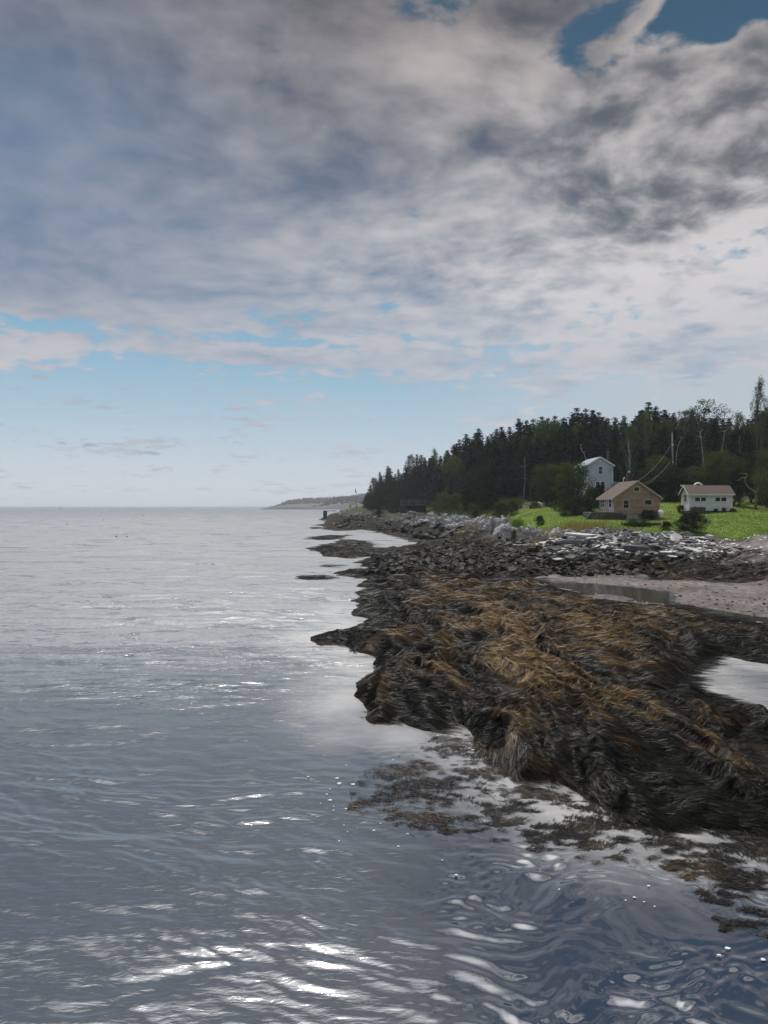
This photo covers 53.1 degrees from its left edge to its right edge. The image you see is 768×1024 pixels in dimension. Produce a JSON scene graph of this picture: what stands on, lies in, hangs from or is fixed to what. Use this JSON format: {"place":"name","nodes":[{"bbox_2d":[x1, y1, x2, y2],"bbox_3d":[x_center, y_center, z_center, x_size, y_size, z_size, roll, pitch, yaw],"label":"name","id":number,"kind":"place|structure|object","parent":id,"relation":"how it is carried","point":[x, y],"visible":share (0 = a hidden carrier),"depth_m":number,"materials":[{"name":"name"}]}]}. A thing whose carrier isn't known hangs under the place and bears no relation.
{"place":"outdoors","nodes":[
{"label":"outdoors","id":0,"kind":"place"},
{"bbox_2d":[263,502,323,507],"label":"headland","id":1,"kind":"structure","parent":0,"point":[302,505],"depth_m":2202.58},
{"bbox_2d":[270,493,365,506],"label":"wood","id":2,"kind":"object","parent":1,"relation":"on","point":[309,500],"visible":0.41,"depth_m":2247.02,"materials":[{"name":"green plant"}]},
{"bbox_2d":[262,507,352,508],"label":"ledge","id":3,"kind":"object","parent":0,"point":[305,508],"visible":0.65,"depth_m":1282.06,"materials":[{"name":"grey stone"}]},
{"bbox_2d":[313,500,363,507],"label":"headland","id":4,"kind":"structure","parent":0,"point":[338,504],"depth_m":1697.25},
{"bbox_2d":[311,495,371,506],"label":"wood","id":5,"kind":"object","parent":4,"relation":"on","point":[341,499],"visible":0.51,"depth_m":1722.82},
{"bbox_2d":[0,506,767,1023],"bbox_3d":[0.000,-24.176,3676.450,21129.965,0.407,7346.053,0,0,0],"label":"water","id":6,"kind":"structure","parent":0,"point":[182,712],"depth_m":13.75,"materials":[{"name":"liquid"}]},
{"bbox_2d":[297,521,767,581],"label":"rockweed","id":7,"kind":"object","parent":6,"relation":"on","point":[390,551],"visible":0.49,"depth_m":69.41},
{"bbox_2d":[311,567,767,837],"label":"rockweed","id":8,"kind":"object","parent":6,"relation":"on","point":[699,786],"visible":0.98,"depth_m":23.00,"materials":[{"name":"brown plant"}]},
{"bbox_2d":[346,732,767,940],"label":"floating weed","id":9,"kind":"object","parent":6,"relation":"on","point":[728,875],"visible":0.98,"depth_m":14.21,"materials":[{"name":"brown plant"}]},
{"bbox_2d":[0,0,767,505],"label":"sky","id":10,"kind":"structure","parent":0,"point":[253,252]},
{"bbox_2d":[295,490,767,836],"bbox_3d":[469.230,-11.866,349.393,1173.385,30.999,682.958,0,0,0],"label":"ground","id":11,"kind":"structure","parent":0,"point":[740,591],"depth_m":60.74,"materials":[{"name":"grey stone"}]},
{"bbox_2d":[360,494,382,509],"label":"shrub","id":12,"kind":"object","parent":11,"relation":"on","point":[370,499],"visible":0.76,"depth_m":320.41,"materials":[{"name":"green plant"}]},
{"bbox_2d":[369,501,386,514],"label":"shrub","id":13,"kind":"object","parent":11,"relation":"on","point":[377,505],"visible":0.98,"depth_m":289.35,"materials":[{"name":"green plant"}]},
{"bbox_2d":[379,476,398,510],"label":"leafy tree","id":14,"kind":"object","parent":11,"relation":"on","point":[386,489],"visible":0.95,"depth_m":289.03,"materials":[{"name":"green plant"}]},
{"bbox_2d":[330,515,460,540],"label":"rubble","id":15,"kind":"object","parent":11,"relation":"on","point":[431,536],"visible":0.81,"depth_m":157.29,"materials":[{"name":"stone"}]},
{"bbox_2d":[393,472,410,505],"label":"spruce tree","id":16,"kind":"object","parent":11,"relation":"on","point":[404,481],"visible":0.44,"depth_m":279.76,"materials":[{"name":"green plant"}]},
{"bbox_2d":[401,465,418,505],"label":"spruce tree","id":17,"kind":"object","parent":11,"relation":"on","point":[412,482],"visible":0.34,"depth_m":275.74,"materials":[{"name":"green plant"}]},
{"bbox_2d":[403,454,419,503],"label":"spruce tree","id":18,"kind":"object","parent":11,"relation":"on","point":[416,464],"visible":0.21,"depth_m":275.17,"materials":[{"name":"green plant"}]},
{"bbox_2d":[400,500,425,513],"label":"wooden bridge","id":19,"kind":"structure","parent":11,"relation":"on","point":[404,509],"depth_m":190.59,"materials":[{"name":"grey wood"}]},
{"bbox_2d":[406,465,425,503],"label":"spruce tree","id":20,"kind":"object","parent":11,"relation":"on","point":[417,486],"visible":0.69,"depth_m":257.18,"materials":[{"name":"green plant"}]},
{"bbox_2d":[413,456,435,492],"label":"spruce tree","id":21,"kind":"object","parent":11,"relation":"on","point":[420,488],"visible":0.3,"depth_m":247.13,"materials":[{"name":"green plant"}]},
{"bbox_2d":[417,458,436,505],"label":"spruce tree","id":22,"kind":"object","parent":11,"relation":"on","point":[430,472],"visible":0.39,"depth_m":244.26,"materials":[{"name":"green plant"}]},
{"bbox_2d":[424,464,443,506],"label":"spruce tree","id":23,"kind":"object","parent":11,"relation":"on","point":[435,479],"visible":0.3,"depth_m":224.90,"materials":[{"name":"green plant"}]},
{"bbox_2d":[431,491,448,509],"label":"shrub","id":24,"kind":"object","parent":11,"relation":"on","point":[441,497],"visible":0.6,"depth_m":181.09,"materials":[{"name":"green plant"}]},
{"bbox_2d":[432,461,449,493],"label":"spruce tree","id":25,"kind":"object","parent":11,"relation":"on","point":[439,483],"visible":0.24,"depth_m":217.48,"materials":[{"name":"green plant"}]},
{"bbox_2d":[438,454,460,498],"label":"leafy tree","id":26,"kind":"object","parent":11,"relation":"on","point":[450,461],"visible":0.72,"depth_m":205.19,"materials":[{"name":"green plant"}]},
{"bbox_2d":[441,493,463,510],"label":"shrub","id":27,"kind":"object","parent":11,"relation":"on","point":[453,501],"visible":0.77,"depth_m":171.36,"materials":[{"name":"green plant"}]},
{"bbox_2d":[453,446,481,501],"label":"spruce tree","id":28,"kind":"object","parent":11,"relation":"on","point":[471,461],"visible":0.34,"depth_m":193.83,"materials":[{"name":"green plant"}]},
{"bbox_2d":[460,493,477,508],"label":"shrub","id":29,"kind":"object","parent":11,"relation":"on","point":[471,498],"visible":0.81,"depth_m":159.33,"materials":[{"name":"green plant"}]},
{"bbox_2d":[457,441,481,499],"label":"spruce tree","id":30,"kind":"object","parent":11,"relation":"on","point":[468,457],"visible":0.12,"depth_m":197.20,"materials":[{"name":"green plant"}]},
{"bbox_2d":[459,433,484,478],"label":"spruce tree","id":31,"kind":"object","parent":11,"relation":"on","point":[476,439],"visible":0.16,"depth_m":207.61,"materials":[{"name":"green plant"}]},
{"bbox_2d":[424,495,522,518],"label":"bank grass","id":32,"kind":"structure","parent":11,"relation":"on","point":[504,499],"depth_m":159.96,"materials":[{"name":"green plant"}]},
{"bbox_2d":[466,503,481,518],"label":"shrub","id":33,"kind":"object","parent":11,"relation":"on","point":[473,511],"visible":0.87,"depth_m":149.53,"materials":[{"name":"green plant"}]},
{"bbox_2d":[475,488,494,510],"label":"shrub","id":34,"kind":"object","parent":11,"relation":"on","point":[484,496],"visible":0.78,"depth_m":149.21,"materials":[{"name":"green plant"}]},
{"bbox_2d":[486,443,505,495],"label":"spruce tree","id":35,"kind":"object","parent":11,"relation":"on","point":[497,453],"visible":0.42,"depth_m":178.52,"materials":[{"name":"green plant"}]},
{"bbox_2d":[492,500,509,517],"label":"shrub","id":36,"kind":"object","parent":11,"relation":"on","point":[500,506],"visible":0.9,"depth_m":125.59,"materials":[{"name":"green plant"}]},
{"bbox_2d":[489,515,512,531],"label":"rock outcrop","id":37,"kind":"object","parent":11,"relation":"on","point":[492,522],"visible":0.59,"depth_m":103.08,"materials":[{"name":"grey stone"}]},
{"bbox_2d":[494,442,522,496],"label":"spruce tree","id":38,"kind":"object","parent":11,"relation":"on","point":[507,471],"visible":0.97,"depth_m":171.37,"materials":[{"name":"green plant"}]},
{"bbox_2d":[504,499,520,514],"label":"shrub","id":39,"kind":"object","parent":11,"relation":"on","point":[512,503],"visible":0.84,"depth_m":127.67,"materials":[{"name":"green plant"}]},
{"bbox_2d":[504,437,522,474],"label":"spruce tree","id":40,"kind":"object","parent":11,"relation":"on","point":[515,450],"visible":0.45,"depth_m":176.77,"materials":[{"name":"green plant"}]},
{"bbox_2d":[365,536,664,576],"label":"rubble","id":41,"kind":"object","parent":11,"relation":"on","point":[616,570],"visible":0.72,"depth_m":66.94,"materials":[{"name":"stone"}]},
{"bbox_2d":[504,418,527,454],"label":"spruce tree","id":42,"kind":"object","parent":11,"relation":"on","point":[519,425],"visible":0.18,"depth_m":180.36,"materials":[{"name":"green plant"}]},
{"bbox_2d":[513,437,530,497],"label":"spruce tree","id":43,"kind":"object","parent":11,"relation":"on","point":[528,440],"visible":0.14,"depth_m":174.83,"materials":[{"name":"green plant"}]},
{"bbox_2d":[511,442,539,498],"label":"spruce tree","id":44,"kind":"object","parent":11,"relation":"on","point":[529,448],"visible":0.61,"depth_m":162.86,"materials":[{"name":"green plant"}]},
{"bbox_2d":[516,437,546,495],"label":"spruce tree","id":45,"kind":"object","parent":11,"relation":"on","point":[538,449],"visible":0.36,"depth_m":162.03,"materials":[{"name":"green plant"}]},
{"bbox_2d":[520,418,563,490],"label":"leafy tree","id":46,"kind":"object","parent":11,"relation":"on","point":[546,432],"visible":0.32,"depth_m":164.71,"materials":[{"name":"green plant"}]},
{"bbox_2d":[457,509,628,547],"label":"dry grass","id":47,"kind":"structure","parent":11,"relation":"on","point":[572,525],"depth_m":89.28,"materials":[{"name":"plant"}]},
{"bbox_2d":[528,462,565,506],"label":"leafy tree","id":48,"kind":"object","parent":11,"relation":"on","point":[547,478],"visible":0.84,"depth_m":135.31,"materials":[{"name":"green plant"}]},
{"bbox_2d":[529,441,574,494],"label":"spruce tree","id":49,"kind":"object","parent":11,"relation":"on","point":[548,453],"visible":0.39,"depth_m":156.91,"materials":[{"name":"green plant"}]},
{"bbox_2d":[546,477,573,507],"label":"leafy tree","id":50,"kind":"object","parent":11,"relation":"on","point":[552,496],"visible":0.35,"depth_m":125.76,"materials":[{"name":"green plant"}]},
{"bbox_2d":[549,423,578,461],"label":"leafy tree","id":51,"kind":"object","parent":11,"relation":"on","point":[559,437],"visible":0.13,"depth_m":162.37,"materials":[{"name":"green plant"}]},
{"bbox_2d":[554,425,586,496],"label":"spruce tree","id":52,"kind":"object","parent":11,"relation":"on","point":[565,443],"visible":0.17,"depth_m":159.01,"materials":[{"name":"green plant"}]},
{"bbox_2d":[556,502,585,516],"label":"shrub","id":53,"kind":"object","parent":11,"relation":"on","point":[571,508],"visible":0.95,"depth_m":104.64,"materials":[{"name":"green plant"}]},
{"bbox_2d":[561,433,580,496],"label":"spruce tree","id":54,"kind":"object","parent":11,"relation":"on","point":[571,454],"visible":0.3,"depth_m":155.99,"materials":[{"name":"green plant"}]},
{"bbox_2d":[551,460,597,510],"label":"leafy tree","id":55,"kind":"object","parent":11,"relation":"on","point":[578,485],"visible":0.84,"depth_m":112.30,"materials":[{"name":"green plant"}]},
{"bbox_2d":[565,407,598,454],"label":"spruce tree","id":56,"kind":"object","parent":11,"relation":"on","point":[578,418],"visible":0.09,"depth_m":166.10,"materials":[{"name":"green plant"}]},
{"bbox_2d":[573,427,593,463],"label":"spruce tree","id":57,"kind":"object","parent":11,"relation":"on","point":[579,442],"visible":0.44,"depth_m":158.72,"materials":[{"name":"green plant"}]},
{"bbox_2d":[574,497,599,513],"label":"shrub","id":58,"kind":"object","parent":11,"relation":"on","point":[587,503],"visible":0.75,"depth_m":105.44,"materials":[{"name":"green plant"}]},
{"bbox_2d":[581,408,595,451],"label":"spruce tree","id":59,"kind":"object","parent":11,"relation":"on","point":[587,427],"visible":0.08,"depth_m":175.00,"materials":[{"name":"green plant"}]},
{"bbox_2d":[584,425,606,460],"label":"spruce tree","id":60,"kind":"object","parent":11,"relation":"on","point":[596,441],"visible":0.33,"depth_m":158.47,"materials":[{"name":"green plant"}]},
{"bbox_2d":[592,483,605,507],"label":"shrub","id":61,"kind":"object","parent":11,"relation":"on","point":[600,490],"visible":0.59,"depth_m":115.78,"materials":[{"name":"green plant"}]},
{"bbox_2d":[575,456,624,493],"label":"house","id":62,"kind":"structure","parent":11,"relation":"on","point":[601,470],"depth_m":139.95,"materials":[{"name":"grey wood"}]},
{"bbox_2d":[588,412,611,449],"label":"spruce tree","id":63,"kind":"object","parent":11,"relation":"on","point":[598,421],"visible":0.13,"depth_m":172.98,"materials":[{"name":"green plant"}]},
{"bbox_2d":[583,512,623,519],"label":"deck","id":64,"kind":"structure","parent":11,"relation":"on","point":[602,515],"depth_m":97.13,"materials":[{"name":"grey wood"}]},
{"bbox_2d":[590,420,618,479],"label":"spruce tree","id":65,"kind":"object","parent":11,"relation":"on","point":[603,440],"visible":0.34,"depth_m":157.42,"materials":[{"name":"green plant"}]},
{"bbox_2d":[478,527,742,567],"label":"rubble","id":66,"kind":"object","parent":11,"relation":"on","point":[585,543],"visible":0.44,"depth_m":74.37,"materials":[{"name":"grey stone"}]},
{"bbox_2d":[604,417,623,472],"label":"spruce tree","id":67,"kind":"object","parent":11,"relation":"on","point":[615,427],"visible":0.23,"depth_m":163.41,"materials":[{"name":"green plant"}]},
{"bbox_2d":[607,432,623,472],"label":"spruce tree","id":68,"kind":"object","parent":11,"relation":"on","point":[615,446],"visible":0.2,"depth_m":161.95,"materials":[{"name":"green plant"}]},
{"bbox_2d":[613,435,641,482],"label":"spruce tree","id":69,"kind":"object","parent":11,"relation":"on","point":[622,456],"visible":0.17,"depth_m":152.76,"materials":[{"name":"green plant"}]},
{"bbox_2d":[596,471,662,518],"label":"brown cottage","id":70,"kind":"structure","parent":11,"relation":"on","point":[629,496],"depth_m":97.99,"materials":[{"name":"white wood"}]},
{"bbox_2d":[619,423,642,480],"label":"birch tree","id":71,"kind":"object","parent":11,"relation":"on","point":[630,434],"visible":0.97,"depth_m":145.70,"materials":[{"name":"green plant"}]},
{"bbox_2d":[620,544,648,551],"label":"stone slab","id":72,"kind":"structure","parent":11,"relation":"on","point":[628,547],"depth_m":72.57,"materials":[{"name":"grey stone"}]},
{"bbox_2d":[508,498,767,539],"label":"lawn grass","id":73,"kind":"structure","parent":11,"relation":"on","point":[711,516],"depth_m":94.71,"materials":[{"name":"green plant"}]},
{"bbox_2d":[619,438,659,480],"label":"spruce tree","id":74,"kind":"object","parent":11,"relation":"on","point":[639,459],"visible":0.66,"depth_m":147.12,"materials":[{"name":"green plant"}]},
{"bbox_2d":[633,409,659,483],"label":"leafy tree","id":75,"kind":"object","parent":11,"relation":"on","point":[646,431],"visible":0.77,"depth_m":151.55,"materials":[{"name":"green plant"}]},
{"bbox_2d":[638,509,659,519],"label":"shrub","id":76,"kind":"object","parent":11,"relation":"on","point":[644,513],"visible":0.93,"depth_m":95.73,"materials":[{"name":"green plant"}]},
{"bbox_2d":[635,470,663,491],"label":"leafy tree","id":77,"kind":"object","parent":11,"relation":"on","point":[649,475],"visible":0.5,"depth_m":125.38,"materials":[{"name":"green plant"}]},
{"bbox_2d":[636,454,671,495],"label":"leafy tree","id":78,"kind":"object","parent":11,"relation":"on","point":[653,462],"visible":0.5,"depth_m":127.41,"materials":[{"name":"green plant"}]},
{"bbox_2d":[546,570,767,622],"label":"pebbles","id":79,"kind":"object","parent":11,"relation":"on","point":[752,612],"visible":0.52,"depth_m":49.23,"materials":[{"name":"grey gravel"}]},
{"bbox_2d":[649,426,673,489],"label":"spruce tree","id":80,"kind":"object","parent":11,"relation":"on","point":[664,432],"visible":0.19,"depth_m":153.43,"materials":[{"name":"green plant"}]},
{"bbox_2d":[647,434,678,472],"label":"spruce tree","id":81,"kind":"object","parent":11,"relation":"on","point":[664,447],"visible":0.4,"depth_m":146.40,"materials":[{"name":"green plant"}]},
{"bbox_2d":[656,416,679,449],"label":"leafy tree","id":82,"kind":"object","parent":11,"relation":"on","point":[670,427],"visible":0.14,"depth_m":157.09,"materials":[{"name":"green plant"}]},
{"bbox_2d":[648,464,694,500],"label":"leafy tree","id":83,"kind":"object","parent":11,"relation":"on","point":[669,477],"visible":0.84,"depth_m":123.49,"materials":[{"name":"green plant"}]},
{"bbox_2d":[666,438,685,486],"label":"spruce tree","id":84,"kind":"object","parent":11,"relation":"on","point":[675,443],"visible":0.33,"depth_m":148.91,"materials":[{"name":"green plant"}]},
{"bbox_2d":[669,434,702,484],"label":"spruce tree","id":85,"kind":"object","parent":11,"relation":"on","point":[687,448],"visible":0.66,"depth_m":145.47,"materials":[{"name":"green plant"}]},
{"bbox_2d":[675,406,705,464],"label":"birch tree","id":86,"kind":"object","parent":11,"relation":"on","point":[685,419],"visible":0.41,"depth_m":155.75,"materials":[{"name":"green plant"}]},
{"bbox_2d":[671,510,711,532],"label":"shrub","id":87,"kind":"object","parent":11,"relation":"on","point":[693,517],"visible":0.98,"depth_m":80.60,"materials":[{"name":"green plant"}]},
{"bbox_2d":[679,465,706,484],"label":"leafy tree","id":88,"kind":"object","parent":11,"relation":"on","point":[692,474],"visible":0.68,"depth_m":123.89,"materials":[{"name":"green plant"}]},
{"bbox_2d":[678,485,734,511],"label":"white cabin","id":89,"kind":"object","parent":11,"relation":"on","point":[710,498],"visible":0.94,"depth_m":106.02,"materials":[{"name":"paint"}]},
{"bbox_2d":[678,398,734,484],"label":"birch tree","id":90,"kind":"object","parent":11,"relation":"on","point":[700,425],"visible":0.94,"depth_m":151.19,"materials":[{"name":"green plant"}]},
{"bbox_2d":[700,421,725,472],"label":"spruce tree","id":91,"kind":"object","parent":11,"relation":"on","point":[714,445],"visible":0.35,"depth_m":150.05,"materials":[{"name":"green plant"}]},
{"bbox_2d":[695,448,731,484],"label":"leafy tree","id":92,"kind":"object","parent":11,"relation":"on","point":[709,462],"visible":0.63,"depth_m":121.75,"materials":[{"name":"green plant"}]},
{"bbox_2d":[707,424,733,458],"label":"leafy tree","id":93,"kind":"object","parent":11,"relation":"on","point":[723,428],"visible":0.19,"depth_m":152.96,"materials":[{"name":"green plant"}]},
{"bbox_2d":[678,533,767,565],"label":"shingle","id":94,"kind":"object","parent":11,"relation":"on","point":[726,539],"visible":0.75,"depth_m":72.07,"materials":[{"name":"stone"}]},
{"bbox_2d":[719,432,742,475],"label":"spruce tree","id":95,"kind":"object","parent":11,"relation":"on","point":[731,445],"visible":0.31,"depth_m":142.19,"materials":[{"name":"green plant"}]},
{"bbox_2d":[714,454,749,504],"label":"leafy tree","id":96,"kind":"object","parent":11,"relation":"on","point":[732,467],"visible":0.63,"depth_m":117.32,"materials":[{"name":"green plant"}]},
{"bbox_2d":[723,410,750,443],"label":"leafy tree","id":97,"kind":"object","parent":11,"relation":"on","point":[741,418],"visible":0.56,"depth_m":149.25,"materials":[{"name":"green plant"}]},
{"bbox_2d":[727,466,750,506],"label":"leafy tree","id":98,"kind":"object","parent":11,"relation":"on","point":[742,488],"visible":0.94,"depth_m":115.64,"materials":[{"name":"green plant"}]},
{"bbox_2d":[722,430,759,481],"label":"spruce tree","id":99,"kind":"object","parent":11,"relation":"on","point":[747,446],"visible":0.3,"depth_m":139.62,"materials":[{"name":"green plant"}]},
{"bbox_2d":[733,450,761,502],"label":"leafy tree","id":100,"kind":"object","parent":11,"relation":"on","point":[750,456],"visible":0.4,"depth_m":123.31,"materials":[{"name":"green plant"}]},
{"bbox_2d":[737,419,766,457],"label":"leafy tree","id":101,"kind":"object","parent":11,"relation":"on","point":[752,429],"visible":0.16,"depth_m":147.19,"materials":[{"name":"green plant"}]},
{"bbox_2d":[737,463,767,509],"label":"gnarled tree","id":102,"kind":"object","parent":11,"relation":"on","point":[756,493],"visible":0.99,"depth_m":112.19,"materials":[{"name":"green plant"}]},
{"bbox_2d":[748,449,767,507],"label":"leafy tree","id":103,"kind":"object","parent":11,"relation":"on","point":[763,459],"visible":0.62,"depth_m":115.89,"materials":[{"name":"green plant"}]},
{"bbox_2d":[750,374,767,469],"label":"leafy tree","id":104,"kind":"object","parent":11,"relation":"on","point":[760,413],"visible":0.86,"depth_m":131.90,"materials":[{"name":"green plant"}]},
{"bbox_2d":[516,523,767,541],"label":"tall grass","id":105,"kind":"structure","parent":0,"point":[673,530],"depth_m":79.94,"materials":[{"name":"green plant"}]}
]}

